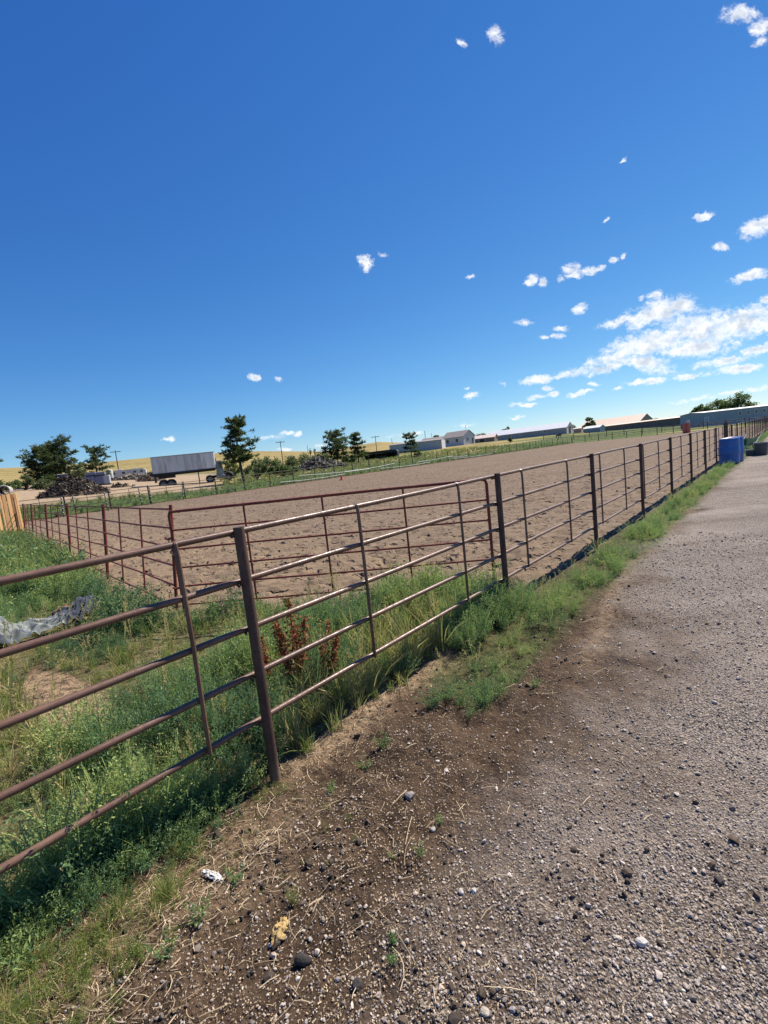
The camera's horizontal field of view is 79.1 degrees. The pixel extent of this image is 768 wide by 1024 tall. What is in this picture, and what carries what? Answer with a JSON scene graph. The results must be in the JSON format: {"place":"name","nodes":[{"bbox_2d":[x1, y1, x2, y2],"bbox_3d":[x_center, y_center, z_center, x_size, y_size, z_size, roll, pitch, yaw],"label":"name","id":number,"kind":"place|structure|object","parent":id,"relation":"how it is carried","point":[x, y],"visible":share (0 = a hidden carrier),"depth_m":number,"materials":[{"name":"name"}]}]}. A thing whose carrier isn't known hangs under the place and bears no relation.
{"place":"outdoors","nodes":[
{"label":"outdoors","id":0,"kind":"place"},
{"bbox_2d":[0,442,396,481],"bbox_3d":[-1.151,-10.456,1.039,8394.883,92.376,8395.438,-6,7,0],"label":"hills","id":1,"kind":"structure","parent":0,"point":[8,474],"depth_m":395.87,"materials":[{"name":"plant"}]},
{"bbox_2d":[0,597,459,941],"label":"short grass","id":2,"kind":"structure","parent":0,"point":[72,664],"depth_m":3.35,"materials":[{"name":"plant"}]},
{"bbox_2d":[1,440,569,522],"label":"field grass","id":3,"kind":"structure","parent":0,"point":[387,460],"depth_m":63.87,"materials":[{"name":"plant"}]},
{"bbox_2d":[299,468,369,475],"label":"pale pipe","id":4,"kind":"object","parent":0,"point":[333,473],"visible":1,"depth_m":46.44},
{"bbox_2d":[218,579,494,755],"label":"dry grass","id":5,"kind":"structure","parent":0,"point":[378,635],"depth_m":3.45,"materials":[{"name":"plant"}]},
{"bbox_2d":[0,422,767,1023],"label":"ground","id":6,"kind":"structure","parent":0,"point":[464,728],"depth_m":2.05,"materials":[{"name":"soil"}]},
{"bbox_2d":[0,493,23,533],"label":"wooden fence","id":7,"kind":"object","parent":6,"relation":"on","point":[13,513],"visible":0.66,"depth_m":17.54,"materials":[{"name":"brown wood"}]},
{"bbox_2d":[0,926,45,980],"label":"weed","id":8,"kind":"object","parent":6,"relation":"on","point":[3,962],"visible":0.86,"depth_m":1.54,"materials":[{"name":"green plant"}]},
{"bbox_2d":[0,592,99,643],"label":"tarp","id":9,"kind":"object","parent":6,"relation":"on","point":[29,628],"visible":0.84,"depth_m":5.05,"materials":[{"name":"plastic"}]},
{"bbox_2d":[0,523,102,597],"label":"weeds","id":10,"kind":"object","parent":6,"relation":"on","point":[9,549],"visible":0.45,"depth_m":9.72,"materials":[{"name":"green plant"}]},
{"bbox_2d":[22,504,178,612],"bbox_3d":[-8.136,0.550,11.627,0.078,1.500,16.992,-5,4,-42],"label":"pipe fence","id":11,"kind":"object","parent":6,"relation":"on","point":[104,532],"visible":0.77,"depth_m":7.88,"materials":[{"name":"metal"}]},
{"bbox_2d":[164,479,494,616],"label":"pipe gate","id":12,"kind":"structure","parent":11,"relation":"attached to","point":[251,561],"depth_m":5.07,"materials":[{"name":"metal"}]},
{"bbox_2d":[0,473,217,507],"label":"dirt yard","id":13,"kind":"structure","parent":6,"relation":"on","point":[29,494],"depth_m":52.70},
{"bbox_2d":[0,485,12,499],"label":"culvert pipe","id":14,"kind":"object","parent":13,"relation":"on","point":[2,487],"visible":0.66,"depth_m":43.43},
{"bbox_2d":[0,479,21,491],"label":"bush","id":15,"kind":"object","parent":13,"relation":"on","point":[16,483],"visible":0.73,"depth_m":60.50,"materials":[{"name":"green plant"}]},
{"bbox_2d":[15,474,33,489],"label":"bush","id":16,"kind":"object","parent":13,"relation":"on","point":[29,480],"visible":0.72,"depth_m":63.02,"materials":[{"name":"green plant"}]},
{"bbox_2d":[15,444,63,484],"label":"pine tree","id":17,"kind":"object","parent":13,"relation":"on","point":[36,466],"visible":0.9,"depth_m":68.31,"materials":[{"name":"green plant"}]},
{"bbox_2d":[30,478,54,489],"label":"bush","id":18,"kind":"object","parent":13,"relation":"on","point":[42,486],"visible":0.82,"depth_m":62.42,"materials":[{"name":"green plant"}]},
{"bbox_2d":[27,439,68,483],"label":"pine tree","id":19,"kind":"object","parent":13,"relation":"on","point":[48,446],"visible":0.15,"depth_m":72.19,"materials":[{"name":"green plant"}]},
{"bbox_2d":[46,434,87,476],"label":"pine tree","id":20,"kind":"object","parent":13,"relation":"on","point":[60,442],"visible":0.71,"depth_m":71.71,"materials":[{"name":"green plant"}]},
{"bbox_2d":[36,475,109,497],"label":"scrap heap","id":21,"kind":"object","parent":13,"relation":"on","point":[65,486],"visible":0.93,"depth_m":45.42,"materials":[{"name":"wood"}]},
{"bbox_2d":[65,459,86,479],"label":"bush","id":22,"kind":"object","parent":13,"relation":"on","point":[81,471],"visible":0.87,"depth_m":69.69,"materials":[{"name":"green plant"}]},
{"bbox_2d":[78,443,113,474],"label":"pine tree","id":23,"kind":"object","parent":13,"relation":"on","point":[95,460],"visible":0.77,"depth_m":77.69,"materials":[{"name":"green plant"}]},
{"bbox_2d":[94,476,103,484],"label":"wrapped crate","id":24,"kind":"object","parent":13,"relation":"on","point":[99,480],"visible":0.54,"depth_m":65.95,"materials":[{"name":"plastic"}]},
{"bbox_2d":[103,475,111,484],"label":"wrapped crate","id":25,"kind":"object","parent":13,"relation":"on","point":[107,479],"visible":0.9,"depth_m":66.43,"materials":[{"name":"plastic"}]},
{"bbox_2d":[107,482,135,487],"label":"dirt heap","id":26,"kind":"object","parent":13,"relation":"on","point":[118,485],"visible":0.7,"depth_m":56.86,"materials":[{"name":"soil"}]},
{"bbox_2d":[112,473,144,480],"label":"rubble heap","id":27,"kind":"object","parent":13,"relation":"on","point":[132,476],"visible":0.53,"depth_m":86.78,"materials":[{"name":"stone"}]},
{"bbox_2d":[113,468,146,478],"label":"camper trailer","id":28,"kind":"object","parent":13,"relation":"on","point":[118,473],"visible":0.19,"depth_m":96.84,"materials":[{"name":"white paint"}]},
{"bbox_2d":[136,472,165,481],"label":"dirt heap","id":29,"kind":"object","parent":13,"relation":"on","point":[149,476],"visible":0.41,"depth_m":73.85,"materials":[{"name":"soil"}]},
{"bbox_2d":[150,451,215,485],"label":"box trailer","id":30,"kind":"object","parent":13,"relation":"on","point":[170,466],"visible":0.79,"depth_m":57.04,"materials":[{"name":"metal"}]},
{"bbox_2d":[206,458,235,482],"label":"truck tractor","id":31,"kind":"object","parent":13,"relation":"on","point":[221,473],"visible":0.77,"depth_m":58.79,"materials":[{"name":"paint"}]},
{"bbox_2d":[0,749,250,994],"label":"weeds","id":32,"kind":"object","parent":6,"relation":"on","point":[97,873],"visible":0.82,"depth_m":1.85,"materials":[{"name":"green plant"}]},
{"bbox_2d":[144,926,177,959],"bbox_3d":[-0.731,1.452,1.540,0.066,0.139,0.094,0,9,43],"label":"weed","id":33,"kind":"object","parent":6,"relation":"on","point":[166,950],"visible":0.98,"depth_m":1.54,"materials":[{"name":"green plant"}]},
{"bbox_2d":[0,794,352,1023],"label":"straw","id":34,"kind":"object","parent":6,"relation":"on","point":[157,943],"visible":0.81,"depth_m":1.60,"materials":[{"name":"plant"}]},
{"bbox_2d":[0,780,357,1023],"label":"stubble","id":35,"kind":"object","parent":6,"relation":"on","point":[165,891],"visible":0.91,"depth_m":1.57,"materials":[{"name":"plant"}]},
{"bbox_2d":[180,893,211,926],"bbox_3d":[-0.661,1.411,1.657,0.100,0.106,0.113,-11,8,-35],"label":"weed","id":36,"kind":"object","parent":6,"relation":"on","point":[195,923],"visible":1,"depth_m":1.65,"materials":[{"name":"green plant"}]},
{"bbox_2d":[201,869,222,881],"bbox_3d":[-0.682,1.442,1.851,0.119,0.013,0.034,-3,8,28],"label":"white scrap","id":37,"kind":"object","parent":6,"relation":"on","point":[210,874],"visible":1,"depth_m":1.84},
{"bbox_2d":[222,457,240,477],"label":"bush","id":38,"kind":"object","parent":6,"relation":"on","point":[234,468],"visible":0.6,"depth_m":67.99,"materials":[{"name":"green plant"}]},
{"bbox_2d":[222,856,245,888],"bbox_3d":[-0.575,1.409,1.815,0.083,0.085,0.114,-13,9,-44],"label":"weed","id":39,"kind":"object","parent":6,"relation":"on","point":[239,877],"visible":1,"depth_m":1.81,"materials":[{"name":"green plant"}]},
{"bbox_2d":[218,413,260,481],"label":"pine tree","id":40,"kind":"object","parent":6,"relation":"on","point":[238,453],"visible":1,"depth_m":50.68,"materials":[{"name":"green plant"}]},
{"bbox_2d":[0,564,482,888],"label":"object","id":41,"kind":"object","parent":6,"relation":"on","point":[124,605],"visible":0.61,"depth_m":3.35,"materials":[{"name":"beige plant"}]},
{"bbox_2d":[0,558,512,693],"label":"weeds","id":42,"kind":"object","parent":6,"relation":"on","point":[61,587],"visible":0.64,"depth_m":5.13,"materials":[{"name":"green plant"}]},
{"bbox_2d":[243,461,269,478],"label":"bush","id":43,"kind":"object","parent":6,"relation":"on","point":[252,468],"visible":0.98,"depth_m":57.30,"materials":[{"name":"green plant"}]},
{"bbox_2d":[0,565,522,946],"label":"weeds","id":44,"kind":"object","parent":6,"relation":"on","point":[215,675],"visible":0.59,"depth_m":2.65,"materials":[{"name":"green plant"}]},
{"bbox_2d":[253,456,281,472],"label":"bush","id":45,"kind":"object","parent":6,"relation":"on","point":[266,460],"visible":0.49,"depth_m":80.01,"materials":[{"name":"green plant"}]},
{"bbox_2d":[260,634,283,685],"bbox_3d":[-0.761,1.071,3.245,0.297,0.428,0.144,-3,7,24],"label":"dock plant","id":46,"kind":"object","parent":6,"relation":"on","point":[265,656],"visible":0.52,"depth_m":3.28,"materials":[{"name":"brown plant"}]},
{"bbox_2d":[266,460,279,474],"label":"bush","id":47,"kind":"object","parent":6,"relation":"on","point":[275,469],"visible":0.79,"depth_m":63.41,"materials":[{"name":"green plant"}]},
{"bbox_2d":[238,596,311,704],"bbox_3d":[-0.682,0.923,3.055,0.277,0.735,0.584,-1,9,40],"label":"dock plant","id":48,"kind":"object","parent":6,"relation":"on","point":[280,635],"visible":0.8,"depth_m":3.05,"materials":[{"name":"brown plant"}]},
{"bbox_2d":[271,916,289,944],"bbox_3d":[-0.357,1.424,1.587,0.057,0.028,0.094,-5,7,10],"label":"yellow scrap","id":49,"kind":"object","parent":6,"relation":"on","point":[280,928],"visible":1,"depth_m":1.58,"materials":[{"name":"yellow"}]},
{"bbox_2d":[278,463,300,475],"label":"bush","id":50,"kind":"object","parent":6,"relation":"on","point":[284,468],"visible":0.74,"depth_m":58.17,"materials":[{"name":"green plant"}]},
{"bbox_2d":[19,437,572,516],"bbox_3d":[9.094,-7.587,63.506,0.148,1.667,96.044,0,9,41],"label":"pipe fence","id":51,"kind":"object","parent":6,"relation":"on","point":[243,481],"visible":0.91,"depth_m":39.67,"materials":[{"name":"metal"}]},
{"bbox_2d":[281,452,314,466],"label":"bush","id":52,"kind":"object","parent":6,"relation":"on","point":[291,461],"visible":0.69,"depth_m":93.09,"materials":[{"name":"green plant"}]},
{"bbox_2d":[294,952,311,966],"bbox_3d":[-0.260,1.438,1.490,0.058,0.039,0.036,-6,7,0],"label":"dark stone","id":53,"kind":"object","parent":6,"relation":"on","point":[301,959],"visible":1,"depth_m":1.48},
{"bbox_2d":[302,450,333,462],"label":"bush","id":54,"kind":"object","parent":6,"relation":"on","point":[325,455],"visible":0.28,"depth_m":97.32,"materials":[{"name":"green plant"}]},
{"bbox_2d":[295,455,348,471],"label":"log heap","id":55,"kind":"object","parent":6,"relation":"on","point":[316,462],"visible":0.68,"depth_m":71.81,"materials":[{"name":"wood"}]},
{"bbox_2d":[317,620,341,696],"bbox_3d":[-0.376,0.977,3.137,0.207,0.535,0.212,-1,9,40],"label":"dock plant","id":56,"kind":"object","parent":6,"relation":"on","point":[335,645],"visible":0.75,"depth_m":3.12,"materials":[{"name":"brown plant"}]},
{"bbox_2d":[324,779,335,794],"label":"weed","id":57,"kind":"object","parent":6,"relation":"on","point":[331,788],"visible":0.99,"depth_m":2.26,"materials":[{"name":"green plant"}]},
{"bbox_2d":[321,427,351,462],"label":"pine tree","id":58,"kind":"object","parent":6,"relation":"on","point":[340,444],"visible":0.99,"depth_m":75.97,"materials":[{"name":"green plant"}]},
{"bbox_2d":[340,453,364,462],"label":"bush","id":59,"kind":"object","parent":6,"relation":"on","point":[347,460],"visible":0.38,"depth_m":90.69,"materials":[{"name":"green plant"}]},
{"bbox_2d":[344,432,369,462],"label":"pine tree","id":60,"kind":"object","parent":6,"relation":"on","point":[356,448],"visible":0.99,"depth_m":78.74,"materials":[{"name":"green plant"}]},
{"bbox_2d":[352,978,362,991],"bbox_3d":[-0.079,1.424,1.402,0.034,0.023,0.034,-6,7,0],"label":"dark stone","id":61,"kind":"object","parent":6,"relation":"on","point":[357,983],"visible":1,"depth_m":1.40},
{"bbox_2d":[354,752,372,768],"bbox_3d":[-0.108,1.295,2.393,0.102,0.089,0.076,-10,7,-25],"label":"weed","id":62,"kind":"object","parent":6,"relation":"on","point":[361,765],"visible":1,"depth_m":2.40,"materials":[{"name":"green plant"}]},
{"bbox_2d":[0,534,741,1023],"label":"straw","id":63,"kind":"object","parent":6,"relation":"on","point":[290,876],"visible":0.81,"depth_m":1.73,"materials":[{"name":"plant"}]},
{"bbox_2d":[10,581,752,1023],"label":"straw","id":64,"kind":"object","parent":6,"relation":"on","point":[406,897],"visible":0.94,"depth_m":1.65,"materials":[{"name":"plant"}]},
{"bbox_2d":[372,730,390,748],"bbox_3d":[-0.013,1.240,2.523,0.107,0.114,0.063,-7,7,-6],"label":"weed","id":65,"kind":"object","parent":6,"relation":"on","point":[382,743],"visible":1,"depth_m":2.52,"materials":[{"name":"green plant"}]},
{"bbox_2d":[364,449,399,459],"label":"shelter","id":66,"kind":"object","parent":6,"relation":"on","point":[382,454],"visible":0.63,"depth_m":99.91,"materials":[{"name":"metal"}]},
{"bbox_2d":[0,417,767,874],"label":"pipe fence","id":67,"kind":"object","parent":6,"relation":"on","point":[264,721],"visible":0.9,"depth_m":2.32,"materials":[{"name":"metal"}]},
{"bbox_2d":[0,568,767,1023],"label":"pebbles","id":68,"kind":"object","parent":6,"relation":"on","point":[512,1008],"visible":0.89,"depth_m":1.55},
{"bbox_2d":[3,568,767,1023],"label":"wood chips","id":69,"kind":"object","parent":6,"relation":"on","point":[415,890],"visible":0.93,"depth_m":1.60,"materials":[{"name":"wood"}]},
{"bbox_2d":[11,550,767,1023],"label":"dirt clods","id":70,"kind":"object","parent":6,"relation":"on","point":[455,1016],"visible":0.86,"depth_m":1.66,"materials":[{"name":"soil"}]},
{"bbox_2d":[385,948,397,964],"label":"weed","id":71,"kind":"object","parent":6,"relation":"on","point":[392,957],"visible":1,"depth_m":1.45,"materials":[{"name":"green plant"}]},
{"bbox_2d":[387,928,397,944],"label":"weed","id":72,"kind":"object","parent":6,"relation":"on","point":[394,937],"visible":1,"depth_m":1.51,"materials":[{"name":"green plant"}]},
{"bbox_2d":[404,791,413,800],"bbox_3d":[0.115,1.310,2.147,0.044,0.035,0.042,0,9,42],"label":"stone","id":73,"kind":"object","parent":6,"relation":"on","point":[409,795],"visible":1,"depth_m":2.13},
{"bbox_2d":[400,431,421,457],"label":"pine tree","id":74,"kind":"object","parent":6,"relation":"on","point":[411,437],"visible":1,"depth_m":82.62,"materials":[{"name":"green plant"}]},
{"bbox_2d":[389,438,445,452],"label":"shed","id":75,"kind":"structure","parent":6,"relation":"on","point":[431,444],"depth_m":146.58,"materials":[{"name":"grey"}]},
{"bbox_2d":[413,839,427,856],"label":"weed","id":76,"kind":"object","parent":6,"relation":"on","point":[419,849],"visible":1,"depth_m":1.82,"materials":[{"name":"green plant"}]},
{"bbox_2d":[442,430,474,446],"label":"house","id":77,"kind":"structure","parent":6,"relation":"on","point":[462,437],"depth_m":167.99,"materials":[{"name":"white"}]},
{"bbox_2d":[406,570,545,653],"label":"verge weeds","id":78,"kind":"object","parent":6,"relation":"on","point":[490,607],"visible":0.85,"depth_m":3.99,"materials":[{"name":"green plant"}]},
{"bbox_2d":[480,1006,489,1016],"bbox_3d":[0.282,1.392,1.293,0.025,0.019,0.023,-1,8,35],"label":"stone","id":79,"kind":"object","parent":6,"relation":"on","point":[484,1011],"visible":1,"depth_m":1.29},
{"bbox_2d":[475,433,498,442],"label":"stable","id":80,"kind":"structure","parent":6,"relation":"on","point":[485,438],"depth_m":195.15,"materials":[{"name":"white"}]},
{"bbox_2d":[490,422,573,440],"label":"horse barn","id":81,"kind":"structure","parent":6,"relation":"on","point":[547,429],"depth_m":209.10,"materials":[{"name":"white"}]},
{"bbox_2d":[406,519,667,718],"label":"verge weeds","id":82,"kind":"object","parent":6,"relation":"on","point":[614,564],"visible":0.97,"depth_m":4.12,"materials":[{"name":"green plant"}]},
{"bbox_2d":[435,474,719,683],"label":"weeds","id":83,"kind":"object","parent":6,"relation":"on","point":[541,584],"visible":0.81,"depth_m":4.82,"materials":[{"name":"green plant"}]},
{"bbox_2d":[573,427,582,432],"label":"shed","id":84,"kind":"structure","parent":6,"relation":"on","point":[578,430],"depth_m":211.83,"materials":[{"name":"beige"}]},
{"bbox_2d":[582,417,595,427],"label":"broadleaf tree","id":85,"kind":"object","parent":6,"relation":"on","point":[592,422],"visible":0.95,"depth_m":192.82,"materials":[{"name":"green plant"}]},
{"bbox_2d":[584,424,605,432],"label":"shed","id":86,"kind":"structure","parent":6,"relation":"on","point":[595,428],"depth_m":153.27,"materials":[{"name":"white"}]},
{"bbox_2d":[581,413,652,431],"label":"riding hall","id":87,"kind":"structure","parent":6,"relation":"on","point":[627,419],"depth_m":218.29,"materials":[{"name":"brown"}]},
{"bbox_2d":[604,416,679,430],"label":"long stable","id":88,"kind":"structure","parent":6,"relation":"on","point":[665,422],"depth_m":190.83,"materials":[{"name":"brown"}]},
{"bbox_2d":[543,416,767,439],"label":"pipe fence","id":89,"kind":"object","parent":6,"relation":"on","point":[642,429],"visible":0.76,"depth_m":101.40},
{"bbox_2d":[572,416,765,442],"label":"pipe fence","id":90,"kind":"object","parent":6,"relation":"on","point":[716,423],"visible":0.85,"depth_m":87.00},
{"bbox_2d":[639,465,729,531],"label":"verge weeds","id":91,"kind":"object","parent":6,"relation":"on","point":[700,486],"visible":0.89,"depth_m":9.30,"materials":[{"name":"green plant"}]},
{"bbox_2d":[689,403,708,412],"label":"broadleaf tree","id":92,"kind":"object","parent":6,"relation":"on","point":[695,409],"visible":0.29,"depth_m":151.24,"materials":[{"name":"green plant"}]},
{"bbox_2d":[697,398,735,411],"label":"broadleaf tree","id":93,"kind":"object","parent":6,"relation":"on","point":[715,404],"visible":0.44,"depth_m":148.60,"materials":[{"name":"green plant"}]},
{"bbox_2d":[680,404,767,427],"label":"grey barn","id":94,"kind":"structure","parent":6,"relation":"on","point":[759,412],"depth_m":114.69,"materials":[{"name":"blue"}]},
{"bbox_2d":[718,437,740,463],"bbox_3d":[12.235,-2.161,16.476,0.644,0.905,0.644,-9,7,-23],"label":"plastic barrel","id":95,"kind":"object","parent":6,"relation":"on","point":[729,448],"visible":0.94,"depth_m":16.24,"materials":[{"name":"plastic"}]},
{"bbox_2d":[726,436,743,461],"bbox_3d":[12.843,-2.301,17.092,0.644,0.905,0.644,-4,7,21],"label":"plastic barrel","id":96,"kind":"object","parent":6,"relation":"on","point":[742,448],"visible":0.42,"depth_m":16.81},
{"bbox_2d":[714,391,757,409],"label":"broadleaf tree","id":97,"kind":"object","parent":6,"relation":"on","point":[736,402],"visible":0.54,"depth_m":146.53,"materials":[{"name":"green plant"}]},
{"bbox_2d":[716,430,767,471],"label":"verge weeds","id":98,"kind":"object","parent":6,"relation":"on","point":[764,436],"visible":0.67,"depth_m":20.77,"materials":[{"name":"green plant"}]},
{"bbox_2d":[744,432,762,448],"bbox_3d":[16.295,-3.098,20.948,1.829,0.832,0.680,-10,8,-30],"label":"wheelbarrow","id":99,"kind":"object","parent":6,"relation":"on","point":[748,442],"visible":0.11,"depth_m":20.69,"materials":[{"name":"metal"}]},
{"bbox_2d":[0,0,767,467],"label":"sky","id":100,"kind":"structure","parent":0,"point":[300,219],"materials":[{"name":"blue"}]},
{"bbox_2d":[4,424,764,618],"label":"arena sand","id":101,"kind":"structure","parent":0,"point":[482,466],"depth_m":12.07,"materials":[{"name":"sand"}]},
{"bbox_2d":[280,474,344,482],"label":"pale pipe","id":102,"kind":"object","parent":101,"relation":"on","point":[312,479],"visible":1,"depth_m":44.78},
{"bbox_2d":[73,474,694,606],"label":"sand clods","id":103,"kind":"object","parent":101,"relation":"on","point":[530,523],"visible":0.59,"depth_m":10.08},
{"bbox_2d":[524,435,767,1023],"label":"gravel road","id":104,"kind":"structure","parent":0,"point":[737,502],"depth_m":1.95,"materials":[{"name":"gravel"}]},
{"bbox_2d":[45,531,767,1023],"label":"pebbles","id":105,"kind":"object","parent":104,"relation":"on","point":[659,975],"visible":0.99,"depth_m":1.59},
{"bbox_2d":[635,937,648,947],"bbox_3d":[0.794,1.324,1.431,0.040,0.021,0.026,-6,7,0],"label":"stone","id":106,"kind":"object","parent":104,"relation":"on","point":[642,942],"visible":1,"depth_m":1.43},
{"bbox_2d":[713,876,724,885],"bbox_3d":[1.157,1.274,1.607,0.031,0.022,0.029,-8,7,-16],"label":"stone","id":107,"kind":"object","parent":104,"relation":"on","point":[719,880],"visible":1,"depth_m":1.60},
{"bbox_2d":[745,449,754,455],"bbox_3d":[14.908,-2.415,18.837,0.462,0.252,0.420,-8,7,-11],"label":"rubber tub","id":108,"kind":"object","parent":104,"relation":"on","point":[750,452],"visible":0.84,"depth_m":18.72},
{"bbox_2d":[753,441,767,455],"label":"rubber tub","id":109,"kind":"object","parent":104,"relation":"on","point":[760,448],"visible":0.98,"depth_m":18.42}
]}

